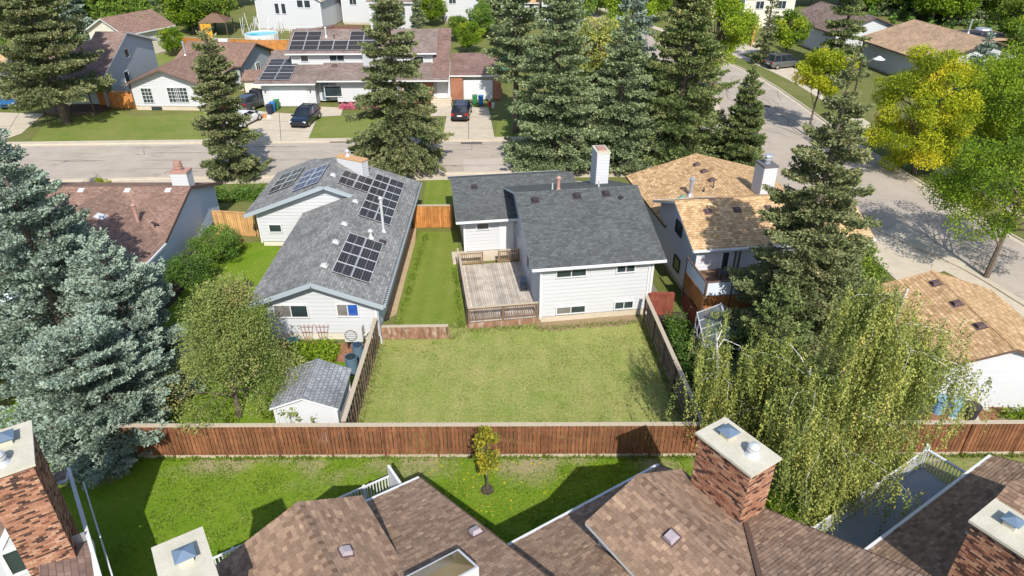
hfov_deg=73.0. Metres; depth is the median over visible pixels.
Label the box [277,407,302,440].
sapling
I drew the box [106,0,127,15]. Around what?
hedge tree
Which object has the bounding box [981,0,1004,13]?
tree
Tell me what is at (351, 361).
rain barrel
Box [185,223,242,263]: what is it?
shrub
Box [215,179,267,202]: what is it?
hedge row
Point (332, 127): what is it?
lawn
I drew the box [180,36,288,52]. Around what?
board fence
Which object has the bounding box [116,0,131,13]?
hedge tree
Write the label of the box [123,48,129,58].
window
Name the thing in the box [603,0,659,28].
street tree
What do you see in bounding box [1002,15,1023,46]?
tree
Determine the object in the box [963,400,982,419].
composter
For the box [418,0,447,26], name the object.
tree
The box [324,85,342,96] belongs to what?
window
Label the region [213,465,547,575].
townhouse
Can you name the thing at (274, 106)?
wheeled bin
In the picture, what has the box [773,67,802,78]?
driveway
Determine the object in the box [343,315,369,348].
heat pump
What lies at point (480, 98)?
wheeled bin
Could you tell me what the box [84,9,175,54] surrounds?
brown roof house
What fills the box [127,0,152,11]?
hedge tree
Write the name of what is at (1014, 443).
board fence
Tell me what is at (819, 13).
corner house
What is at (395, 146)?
spruce tree
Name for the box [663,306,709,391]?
shade plants
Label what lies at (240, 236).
shrub
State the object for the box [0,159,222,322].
red brown roof house
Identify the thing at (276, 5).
window
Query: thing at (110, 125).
lawn
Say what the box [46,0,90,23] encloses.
tree
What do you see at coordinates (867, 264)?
cherry tree
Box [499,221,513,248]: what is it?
door
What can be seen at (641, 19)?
spruce tree
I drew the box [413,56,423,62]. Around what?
window
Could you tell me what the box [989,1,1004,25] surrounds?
tree
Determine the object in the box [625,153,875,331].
tan roof house
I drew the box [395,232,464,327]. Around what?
lawn
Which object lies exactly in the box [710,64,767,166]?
spruce tree
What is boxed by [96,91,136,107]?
board fence
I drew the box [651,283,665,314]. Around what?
path
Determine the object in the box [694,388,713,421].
shade plants
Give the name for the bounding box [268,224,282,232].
window
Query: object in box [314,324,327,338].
trellis
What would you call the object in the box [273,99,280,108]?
wheeled bin
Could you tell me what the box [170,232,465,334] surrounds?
grass tufts
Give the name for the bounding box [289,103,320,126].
parked car
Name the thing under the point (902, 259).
driveway
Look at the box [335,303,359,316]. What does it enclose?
window
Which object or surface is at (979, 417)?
paving slabs
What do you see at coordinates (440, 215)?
board fence
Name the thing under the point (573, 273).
window
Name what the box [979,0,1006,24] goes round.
tree
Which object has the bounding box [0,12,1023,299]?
road
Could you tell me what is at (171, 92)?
window
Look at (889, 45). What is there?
corner house
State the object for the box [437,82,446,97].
door
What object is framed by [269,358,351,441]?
garden shed
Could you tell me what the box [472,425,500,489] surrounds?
young tree
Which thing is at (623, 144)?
spruce tree
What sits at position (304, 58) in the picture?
window
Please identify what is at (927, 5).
tree
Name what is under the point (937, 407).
garbage bin
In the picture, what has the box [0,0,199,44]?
undergrowth
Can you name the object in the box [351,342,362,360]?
rain barrel
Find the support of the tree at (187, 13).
on the ground at (662, 276)
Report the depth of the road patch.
63.34 m
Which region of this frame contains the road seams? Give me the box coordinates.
[64,76,815,168]
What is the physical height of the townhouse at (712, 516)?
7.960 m
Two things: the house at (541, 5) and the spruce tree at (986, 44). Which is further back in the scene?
the house at (541, 5)
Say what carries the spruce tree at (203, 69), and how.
on the ground at (662, 276)
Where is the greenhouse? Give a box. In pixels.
[693,302,749,367]
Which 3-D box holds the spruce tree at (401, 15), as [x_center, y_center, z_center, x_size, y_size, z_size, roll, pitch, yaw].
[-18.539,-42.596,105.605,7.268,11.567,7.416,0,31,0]
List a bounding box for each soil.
[153,245,220,313]
[279,341,364,362]
[385,228,415,319]
[535,315,637,331]
[645,312,936,451]
[914,408,1020,450]
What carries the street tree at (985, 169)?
on the ground at (662, 276)
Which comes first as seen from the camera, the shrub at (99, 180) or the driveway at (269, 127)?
the shrub at (99, 180)
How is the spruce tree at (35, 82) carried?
on the lawn at (110, 125)
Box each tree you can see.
[0,0,116,123]
[0,128,48,236]
[0,128,140,400]
[0,309,198,490]
[20,226,210,413]
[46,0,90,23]
[54,0,95,40]
[57,192,93,243]
[84,0,103,23]
[96,0,115,17]
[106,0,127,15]
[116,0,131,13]
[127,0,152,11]
[151,267,312,436]
[154,0,187,8]
[155,26,184,55]
[164,0,212,34]
[189,0,239,32]
[189,25,272,182]
[344,0,454,176]
[368,0,406,28]
[409,0,428,28]
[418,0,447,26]
[446,15,468,40]
[453,20,484,52]
[464,0,495,36]
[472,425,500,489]
[476,0,512,36]
[482,0,546,132]
[502,0,620,173]
[552,0,598,21]
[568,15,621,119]
[570,8,669,174]
[586,0,607,16]
[599,0,656,122]
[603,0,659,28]
[613,0,746,166]
[647,0,672,22]
[665,308,805,456]
[686,0,762,85]
[690,41,882,376]
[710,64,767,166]
[721,283,814,397]
[730,272,994,535]
[750,0,778,63]
[770,8,814,52]
[790,46,861,135]
[810,0,871,72]
[810,228,891,310]
[855,0,885,12]
[861,43,986,173]
[865,0,902,16]
[886,0,915,15]
[910,8,948,17]
[913,0,960,22]
[917,133,1023,277]
[934,0,981,25]
[941,0,986,26]
[945,0,993,25]
[945,31,997,98]
[952,0,982,20]
[953,40,1023,159]
[962,56,1023,123]
[976,1,998,23]
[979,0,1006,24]
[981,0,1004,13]
[988,0,1023,33]
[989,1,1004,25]
[1000,115,1023,188]
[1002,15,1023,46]
[1010,24,1023,48]
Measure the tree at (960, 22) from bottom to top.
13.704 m
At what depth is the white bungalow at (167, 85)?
78.19 m
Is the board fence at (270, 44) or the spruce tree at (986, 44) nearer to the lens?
the spruce tree at (986, 44)
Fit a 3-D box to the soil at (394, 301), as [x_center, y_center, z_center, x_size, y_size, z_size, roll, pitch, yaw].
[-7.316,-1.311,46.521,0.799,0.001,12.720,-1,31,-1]
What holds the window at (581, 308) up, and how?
in the white house at (592, 248)
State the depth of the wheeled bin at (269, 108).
76.74 m
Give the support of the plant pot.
on the soil at (344, 351)
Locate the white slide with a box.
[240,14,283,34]
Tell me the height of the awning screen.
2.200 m
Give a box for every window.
[0,545,27,575]
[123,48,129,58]
[123,70,130,84]
[140,88,154,102]
[151,107,161,110]
[166,87,179,102]
[174,87,189,102]
[255,61,260,69]
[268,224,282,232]
[272,304,309,317]
[274,3,279,13]
[280,3,286,13]
[296,0,303,7]
[300,55,308,61]
[303,0,310,7]
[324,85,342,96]
[329,55,344,61]
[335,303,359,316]
[349,0,356,4]
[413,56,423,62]
[476,223,489,230]
[517,223,520,240]
[526,251,529,272]
[555,269,586,278]
[555,304,585,314]
[613,299,633,309]
[616,265,635,273]
[672,254,680,273]
[675,219,682,237]
[755,1,764,8]
[777,0,786,8]
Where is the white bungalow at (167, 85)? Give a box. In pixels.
[121,41,273,110]
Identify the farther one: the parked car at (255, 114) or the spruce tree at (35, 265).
the parked car at (255, 114)
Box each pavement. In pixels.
[6,137,529,143]
[62,172,1023,316]
[598,8,1023,217]
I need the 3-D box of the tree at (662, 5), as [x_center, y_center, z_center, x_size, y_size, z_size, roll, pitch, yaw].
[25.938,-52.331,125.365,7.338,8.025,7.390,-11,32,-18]
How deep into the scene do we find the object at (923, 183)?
67.33 m
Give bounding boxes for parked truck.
[234,88,264,109]
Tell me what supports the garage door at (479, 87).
in the duplex
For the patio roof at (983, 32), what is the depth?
99.71 m
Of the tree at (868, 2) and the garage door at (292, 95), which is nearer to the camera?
the garage door at (292, 95)
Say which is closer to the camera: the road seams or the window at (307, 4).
the road seams
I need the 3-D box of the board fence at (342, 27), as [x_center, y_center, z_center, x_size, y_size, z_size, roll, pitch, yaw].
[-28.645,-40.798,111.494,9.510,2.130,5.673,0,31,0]
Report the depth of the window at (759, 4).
120.42 m
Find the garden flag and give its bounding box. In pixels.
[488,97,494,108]
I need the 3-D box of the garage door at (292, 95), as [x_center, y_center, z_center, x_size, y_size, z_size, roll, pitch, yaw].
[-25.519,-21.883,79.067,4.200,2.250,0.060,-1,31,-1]
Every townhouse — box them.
[0,420,112,575]
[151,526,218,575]
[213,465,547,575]
[507,417,928,575]
[811,443,1023,575]
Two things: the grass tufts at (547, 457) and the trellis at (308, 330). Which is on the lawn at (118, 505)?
the grass tufts at (547, 457)
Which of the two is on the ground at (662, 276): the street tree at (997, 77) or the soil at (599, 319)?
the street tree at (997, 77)
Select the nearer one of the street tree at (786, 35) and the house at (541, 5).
the street tree at (786, 35)
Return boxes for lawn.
[0,242,369,459]
[30,110,211,141]
[48,458,1023,575]
[156,54,175,65]
[309,116,445,137]
[348,318,694,453]
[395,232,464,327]
[423,180,452,204]
[496,116,535,136]
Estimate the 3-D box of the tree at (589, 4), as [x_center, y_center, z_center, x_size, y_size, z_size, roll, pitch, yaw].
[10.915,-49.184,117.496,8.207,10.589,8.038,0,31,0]
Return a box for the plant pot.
[287,337,297,345]
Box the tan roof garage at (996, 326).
[868,270,1023,407]
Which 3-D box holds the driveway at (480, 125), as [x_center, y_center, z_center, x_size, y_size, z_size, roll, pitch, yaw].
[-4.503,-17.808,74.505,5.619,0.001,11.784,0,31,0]
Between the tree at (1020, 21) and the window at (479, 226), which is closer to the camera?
the window at (479, 226)
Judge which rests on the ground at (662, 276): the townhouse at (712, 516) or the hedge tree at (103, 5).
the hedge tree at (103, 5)
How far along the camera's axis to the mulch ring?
29.58 m
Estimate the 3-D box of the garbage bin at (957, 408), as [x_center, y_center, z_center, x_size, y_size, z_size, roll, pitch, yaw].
[21.420,5.777,33.520,0.729,1.020,0.748,0,31,0]
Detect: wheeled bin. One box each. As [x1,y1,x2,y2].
[265,103,273,113]
[269,101,276,111]
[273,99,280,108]
[472,94,477,104]
[478,95,483,104]
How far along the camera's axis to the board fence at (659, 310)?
41.03 m
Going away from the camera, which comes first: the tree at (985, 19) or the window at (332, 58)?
the window at (332, 58)
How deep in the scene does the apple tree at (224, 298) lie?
30.80 m
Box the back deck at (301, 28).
[289,26,316,33]
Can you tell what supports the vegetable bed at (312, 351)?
on the soil at (344, 351)
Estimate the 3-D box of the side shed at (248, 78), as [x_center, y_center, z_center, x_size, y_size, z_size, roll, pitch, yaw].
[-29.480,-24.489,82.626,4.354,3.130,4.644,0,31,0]
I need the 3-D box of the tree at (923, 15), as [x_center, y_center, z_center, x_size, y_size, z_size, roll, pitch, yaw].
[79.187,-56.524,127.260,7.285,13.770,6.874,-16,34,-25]
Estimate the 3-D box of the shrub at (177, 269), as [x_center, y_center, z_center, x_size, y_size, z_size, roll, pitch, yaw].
[-20.364,-0.987,43.605,3.306,2.539,3.665,0,31,0]
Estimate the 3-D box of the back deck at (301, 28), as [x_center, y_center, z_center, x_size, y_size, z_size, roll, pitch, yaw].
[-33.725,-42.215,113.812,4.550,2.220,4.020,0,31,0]
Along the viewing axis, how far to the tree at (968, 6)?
120.82 m
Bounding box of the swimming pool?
[244,30,278,43]
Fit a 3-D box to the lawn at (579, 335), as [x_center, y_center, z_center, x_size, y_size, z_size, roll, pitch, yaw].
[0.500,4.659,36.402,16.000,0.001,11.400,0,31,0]
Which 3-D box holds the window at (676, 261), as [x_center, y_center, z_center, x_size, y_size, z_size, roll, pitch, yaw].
[10.511,-1.553,44.210,0.115,0.900,1.000,-4,31,-7]
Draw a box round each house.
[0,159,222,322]
[41,31,158,114]
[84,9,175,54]
[243,149,421,343]
[255,0,342,30]
[341,0,370,24]
[366,0,417,28]
[443,0,478,22]
[447,145,666,321]
[501,0,541,18]
[540,0,581,21]
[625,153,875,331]
[728,0,795,27]
[786,1,894,51]
[860,19,1023,87]
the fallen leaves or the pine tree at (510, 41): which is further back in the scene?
the pine tree at (510, 41)
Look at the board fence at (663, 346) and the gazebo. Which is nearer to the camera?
the board fence at (663, 346)
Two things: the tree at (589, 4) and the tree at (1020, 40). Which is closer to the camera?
the tree at (1020, 40)
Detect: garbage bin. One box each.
[931,393,950,415]
[946,395,965,417]
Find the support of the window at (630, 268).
in the white house at (592, 248)
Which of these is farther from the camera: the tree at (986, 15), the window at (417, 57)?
the tree at (986, 15)
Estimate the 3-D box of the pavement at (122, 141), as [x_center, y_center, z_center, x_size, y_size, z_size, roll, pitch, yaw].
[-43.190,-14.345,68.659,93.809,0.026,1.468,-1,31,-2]
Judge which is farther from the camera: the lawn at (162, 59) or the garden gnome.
the lawn at (162, 59)
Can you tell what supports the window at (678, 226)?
in the tan roof house at (704, 215)
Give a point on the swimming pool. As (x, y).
(263, 35)
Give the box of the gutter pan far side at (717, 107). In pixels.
[11,56,719,146]
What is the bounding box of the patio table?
[715,268,731,279]
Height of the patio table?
0.630 m
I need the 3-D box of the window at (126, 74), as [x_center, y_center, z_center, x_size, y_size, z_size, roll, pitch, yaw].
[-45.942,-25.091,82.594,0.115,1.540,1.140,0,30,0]
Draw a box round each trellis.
[299,324,312,341]
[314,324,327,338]
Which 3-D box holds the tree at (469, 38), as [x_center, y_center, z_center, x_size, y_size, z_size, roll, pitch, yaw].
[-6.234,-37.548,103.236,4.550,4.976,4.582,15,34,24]
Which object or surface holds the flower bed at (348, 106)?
on the ground at (662, 276)
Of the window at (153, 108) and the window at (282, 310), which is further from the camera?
the window at (153, 108)
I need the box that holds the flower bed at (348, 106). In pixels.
[338,100,376,109]
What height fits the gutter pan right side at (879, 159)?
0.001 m
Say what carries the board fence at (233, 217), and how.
on the ground at (662, 276)
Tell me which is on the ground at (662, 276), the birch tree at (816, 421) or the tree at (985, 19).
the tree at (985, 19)
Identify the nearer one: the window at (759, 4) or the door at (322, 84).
the door at (322, 84)
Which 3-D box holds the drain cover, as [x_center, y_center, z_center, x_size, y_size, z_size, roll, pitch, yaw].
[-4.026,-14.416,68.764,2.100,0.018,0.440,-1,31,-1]
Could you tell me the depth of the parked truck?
78.23 m
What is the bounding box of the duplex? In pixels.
[253,27,500,106]
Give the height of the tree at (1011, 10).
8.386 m
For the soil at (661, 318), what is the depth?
39.69 m
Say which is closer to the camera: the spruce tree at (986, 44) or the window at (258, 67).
the spruce tree at (986, 44)
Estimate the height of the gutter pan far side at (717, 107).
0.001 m
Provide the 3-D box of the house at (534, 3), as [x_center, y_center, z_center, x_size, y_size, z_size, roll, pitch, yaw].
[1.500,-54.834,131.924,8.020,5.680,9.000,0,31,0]
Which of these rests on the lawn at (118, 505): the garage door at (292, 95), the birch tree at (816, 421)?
the birch tree at (816, 421)
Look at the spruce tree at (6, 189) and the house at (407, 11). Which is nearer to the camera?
the spruce tree at (6, 189)
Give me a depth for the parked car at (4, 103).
78.37 m
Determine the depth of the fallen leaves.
29.89 m
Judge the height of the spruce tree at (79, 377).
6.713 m
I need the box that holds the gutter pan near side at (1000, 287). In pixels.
[50,169,1023,302]
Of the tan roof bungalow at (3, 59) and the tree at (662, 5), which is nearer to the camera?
the tan roof bungalow at (3, 59)
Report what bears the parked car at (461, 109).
on the driveway at (480, 125)
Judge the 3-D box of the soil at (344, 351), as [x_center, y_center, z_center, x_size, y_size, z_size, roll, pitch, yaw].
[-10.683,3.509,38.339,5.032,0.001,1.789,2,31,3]
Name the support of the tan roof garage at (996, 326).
on the ground at (662, 276)
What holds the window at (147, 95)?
in the white bungalow at (167, 85)
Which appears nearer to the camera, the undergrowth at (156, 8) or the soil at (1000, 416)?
the soil at (1000, 416)
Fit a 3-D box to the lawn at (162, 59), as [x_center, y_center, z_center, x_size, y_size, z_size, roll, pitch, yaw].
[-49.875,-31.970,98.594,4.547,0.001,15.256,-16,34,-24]
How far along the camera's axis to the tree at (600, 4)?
130.17 m
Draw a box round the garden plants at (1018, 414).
[990,402,1023,419]
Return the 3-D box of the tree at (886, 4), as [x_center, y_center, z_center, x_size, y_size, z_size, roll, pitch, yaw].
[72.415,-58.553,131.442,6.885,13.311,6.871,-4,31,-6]
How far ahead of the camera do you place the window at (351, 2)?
123.47 m
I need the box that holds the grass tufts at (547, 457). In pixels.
[138,452,1023,463]
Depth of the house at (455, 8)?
125.17 m
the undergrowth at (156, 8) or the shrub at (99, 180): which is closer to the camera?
the shrub at (99, 180)
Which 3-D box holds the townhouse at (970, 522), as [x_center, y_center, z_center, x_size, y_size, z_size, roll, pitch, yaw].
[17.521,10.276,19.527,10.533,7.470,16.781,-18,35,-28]
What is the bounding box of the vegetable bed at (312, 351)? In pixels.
[284,335,340,364]
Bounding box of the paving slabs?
[921,407,1023,426]
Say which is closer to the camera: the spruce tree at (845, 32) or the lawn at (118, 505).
the lawn at (118, 505)
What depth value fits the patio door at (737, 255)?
41.24 m
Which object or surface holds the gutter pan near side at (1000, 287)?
on the road
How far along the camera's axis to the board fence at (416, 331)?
39.07 m
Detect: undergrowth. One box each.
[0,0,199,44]
[846,0,1011,41]
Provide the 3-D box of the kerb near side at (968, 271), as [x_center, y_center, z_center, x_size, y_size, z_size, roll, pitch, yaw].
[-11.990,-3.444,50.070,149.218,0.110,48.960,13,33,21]
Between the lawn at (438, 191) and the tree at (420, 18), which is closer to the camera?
the lawn at (438, 191)
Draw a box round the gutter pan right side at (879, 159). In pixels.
[588,12,1023,245]
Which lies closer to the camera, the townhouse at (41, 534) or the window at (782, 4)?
the townhouse at (41, 534)
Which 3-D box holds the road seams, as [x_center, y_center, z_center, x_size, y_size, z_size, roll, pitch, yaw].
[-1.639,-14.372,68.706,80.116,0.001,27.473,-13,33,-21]
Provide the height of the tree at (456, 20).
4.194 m
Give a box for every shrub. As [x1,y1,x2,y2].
[91,178,110,181]
[158,248,217,292]
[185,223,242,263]
[221,228,241,240]
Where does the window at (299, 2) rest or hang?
in the house at (321, 13)
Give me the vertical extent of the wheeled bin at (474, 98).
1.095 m
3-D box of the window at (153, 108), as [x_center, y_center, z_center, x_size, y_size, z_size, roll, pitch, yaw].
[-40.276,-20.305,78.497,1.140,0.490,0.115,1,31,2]
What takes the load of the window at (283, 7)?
in the house at (321, 13)
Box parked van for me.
[763,52,800,69]
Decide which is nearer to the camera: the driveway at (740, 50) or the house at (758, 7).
the driveway at (740, 50)
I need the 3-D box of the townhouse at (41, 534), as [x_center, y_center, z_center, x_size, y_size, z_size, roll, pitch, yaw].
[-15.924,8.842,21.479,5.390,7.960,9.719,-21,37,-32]
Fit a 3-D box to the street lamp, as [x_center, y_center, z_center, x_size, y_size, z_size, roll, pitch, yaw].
[33.470,-17.773,66.130,2.160,8.500,1.100,0,31,0]
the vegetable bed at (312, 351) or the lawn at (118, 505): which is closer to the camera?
the lawn at (118, 505)
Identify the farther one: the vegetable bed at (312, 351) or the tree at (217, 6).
the tree at (217, 6)
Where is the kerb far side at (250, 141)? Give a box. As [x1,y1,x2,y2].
[3,56,715,145]
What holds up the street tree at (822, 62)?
on the ground at (662, 276)
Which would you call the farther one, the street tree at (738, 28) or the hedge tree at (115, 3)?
the hedge tree at (115, 3)
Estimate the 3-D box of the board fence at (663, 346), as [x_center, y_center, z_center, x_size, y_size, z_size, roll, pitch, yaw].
[8.130,3.943,35.864,0.220,1.800,10.923,-2,31,-3]
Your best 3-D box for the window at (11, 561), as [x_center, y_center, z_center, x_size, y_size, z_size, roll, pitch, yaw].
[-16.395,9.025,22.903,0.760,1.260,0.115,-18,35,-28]
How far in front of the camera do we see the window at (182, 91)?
77.54 m
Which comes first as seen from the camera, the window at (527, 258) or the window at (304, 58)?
the window at (527, 258)
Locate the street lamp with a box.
[846,56,884,123]
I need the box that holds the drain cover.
[461,142,481,143]
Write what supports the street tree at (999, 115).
on the ground at (662, 276)
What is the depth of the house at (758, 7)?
120.85 m
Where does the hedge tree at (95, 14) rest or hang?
on the ground at (662, 276)
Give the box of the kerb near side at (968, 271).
[50,170,1023,305]
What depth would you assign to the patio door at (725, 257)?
41.15 m
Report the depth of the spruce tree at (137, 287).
33.67 m
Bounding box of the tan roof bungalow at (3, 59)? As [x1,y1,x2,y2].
[0,54,18,77]
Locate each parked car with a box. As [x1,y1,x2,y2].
[0,95,20,108]
[226,109,262,127]
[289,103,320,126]
[451,99,472,119]
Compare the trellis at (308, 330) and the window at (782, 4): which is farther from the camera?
the window at (782, 4)
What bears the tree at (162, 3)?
on the ground at (662, 276)
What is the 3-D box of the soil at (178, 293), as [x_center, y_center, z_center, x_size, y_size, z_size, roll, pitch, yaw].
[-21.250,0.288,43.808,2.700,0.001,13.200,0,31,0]
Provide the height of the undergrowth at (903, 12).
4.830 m
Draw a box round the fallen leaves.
[429,460,639,519]
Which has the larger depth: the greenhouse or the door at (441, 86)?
the door at (441, 86)
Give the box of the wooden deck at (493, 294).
[457,248,538,328]
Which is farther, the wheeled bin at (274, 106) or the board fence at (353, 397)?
the wheeled bin at (274, 106)
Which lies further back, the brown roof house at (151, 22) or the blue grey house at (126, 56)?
the brown roof house at (151, 22)
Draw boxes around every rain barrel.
[344,353,357,374]
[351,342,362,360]
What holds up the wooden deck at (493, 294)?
on the lawn at (579, 335)
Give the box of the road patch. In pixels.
[463,158,511,170]
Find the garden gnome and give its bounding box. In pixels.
[244,276,253,286]
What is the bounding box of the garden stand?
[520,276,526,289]
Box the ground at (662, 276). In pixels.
[0,0,1023,457]
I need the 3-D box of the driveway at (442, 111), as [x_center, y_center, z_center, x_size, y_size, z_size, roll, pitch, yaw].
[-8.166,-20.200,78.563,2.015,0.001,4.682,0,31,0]
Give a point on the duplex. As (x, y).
(312, 65)
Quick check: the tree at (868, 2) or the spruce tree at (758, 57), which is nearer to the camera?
the spruce tree at (758, 57)
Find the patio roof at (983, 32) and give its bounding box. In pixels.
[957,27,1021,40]
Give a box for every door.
[269,86,307,105]
[320,82,330,100]
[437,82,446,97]
[464,80,492,98]
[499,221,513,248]
[719,251,730,267]
[730,250,743,267]
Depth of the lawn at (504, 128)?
72.52 m
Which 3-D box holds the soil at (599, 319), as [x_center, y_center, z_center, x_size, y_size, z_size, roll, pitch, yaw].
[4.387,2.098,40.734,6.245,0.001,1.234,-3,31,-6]
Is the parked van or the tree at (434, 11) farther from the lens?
the tree at (434, 11)
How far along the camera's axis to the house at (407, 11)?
117.04 m
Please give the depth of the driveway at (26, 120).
74.84 m
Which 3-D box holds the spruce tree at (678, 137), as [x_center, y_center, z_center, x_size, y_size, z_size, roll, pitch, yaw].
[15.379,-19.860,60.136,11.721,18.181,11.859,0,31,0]
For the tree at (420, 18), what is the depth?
113.38 m
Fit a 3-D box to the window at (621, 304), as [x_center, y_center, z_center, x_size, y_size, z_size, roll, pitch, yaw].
[6.616,0.997,41.001,1.204,0.592,0.115,-4,31,-7]
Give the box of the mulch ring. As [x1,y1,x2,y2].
[481,485,493,494]
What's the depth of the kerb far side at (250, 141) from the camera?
68.71 m
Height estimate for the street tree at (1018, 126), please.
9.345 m
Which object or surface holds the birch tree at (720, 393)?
on the lawn at (118, 505)
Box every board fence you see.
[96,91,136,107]
[109,422,705,457]
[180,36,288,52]
[211,210,259,236]
[311,25,363,28]
[341,318,379,447]
[381,324,449,339]
[413,204,452,227]
[642,295,703,441]
[646,292,674,314]
[708,420,1023,454]
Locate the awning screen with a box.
[200,24,212,37]
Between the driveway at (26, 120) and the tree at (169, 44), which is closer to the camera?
the driveway at (26, 120)
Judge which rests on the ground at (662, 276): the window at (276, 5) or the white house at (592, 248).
the white house at (592, 248)
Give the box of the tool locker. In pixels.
[218,39,228,41]
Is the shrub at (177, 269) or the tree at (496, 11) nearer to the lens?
the shrub at (177, 269)
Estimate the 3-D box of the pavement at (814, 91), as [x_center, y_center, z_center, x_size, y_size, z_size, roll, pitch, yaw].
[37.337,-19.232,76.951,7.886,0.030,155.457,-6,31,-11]
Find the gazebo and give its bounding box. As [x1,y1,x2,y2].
[198,12,234,37]
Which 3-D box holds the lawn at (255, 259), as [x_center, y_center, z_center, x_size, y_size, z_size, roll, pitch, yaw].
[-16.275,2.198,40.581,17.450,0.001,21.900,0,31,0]
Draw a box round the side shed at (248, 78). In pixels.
[240,70,260,92]
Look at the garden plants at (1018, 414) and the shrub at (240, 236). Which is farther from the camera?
the shrub at (240, 236)
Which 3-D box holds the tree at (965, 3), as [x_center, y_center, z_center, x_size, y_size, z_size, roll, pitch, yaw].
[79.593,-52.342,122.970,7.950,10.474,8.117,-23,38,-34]
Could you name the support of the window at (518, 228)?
in the white house at (592, 248)
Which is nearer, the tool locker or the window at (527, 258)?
the window at (527, 258)
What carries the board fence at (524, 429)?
on the ground at (662, 276)
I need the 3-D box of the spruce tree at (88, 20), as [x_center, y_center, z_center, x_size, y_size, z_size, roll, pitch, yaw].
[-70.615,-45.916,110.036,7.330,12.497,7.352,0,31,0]
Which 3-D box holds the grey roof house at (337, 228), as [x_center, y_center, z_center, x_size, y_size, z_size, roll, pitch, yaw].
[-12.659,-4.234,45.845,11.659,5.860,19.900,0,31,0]
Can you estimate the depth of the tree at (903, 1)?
131.21 m
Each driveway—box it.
[0,112,42,139]
[247,112,316,140]
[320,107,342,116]
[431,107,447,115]
[444,107,494,138]
[734,42,759,55]
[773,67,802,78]
[865,222,966,279]
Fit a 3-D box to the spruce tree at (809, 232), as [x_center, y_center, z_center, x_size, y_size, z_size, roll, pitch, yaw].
[14.652,-3.278,33.516,10.628,16.627,9.711,0,31,0]
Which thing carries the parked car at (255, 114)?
on the driveway at (269, 127)
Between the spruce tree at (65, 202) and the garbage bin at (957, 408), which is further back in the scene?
the spruce tree at (65, 202)
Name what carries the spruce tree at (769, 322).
on the soil at (661, 318)
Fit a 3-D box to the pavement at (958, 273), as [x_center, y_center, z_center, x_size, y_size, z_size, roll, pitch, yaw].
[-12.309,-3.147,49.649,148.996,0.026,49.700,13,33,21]
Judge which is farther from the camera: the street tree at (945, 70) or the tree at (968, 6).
the tree at (968, 6)
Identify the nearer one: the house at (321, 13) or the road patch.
the road patch
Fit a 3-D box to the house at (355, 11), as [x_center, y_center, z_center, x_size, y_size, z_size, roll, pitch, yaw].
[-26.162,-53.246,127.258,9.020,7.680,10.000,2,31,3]

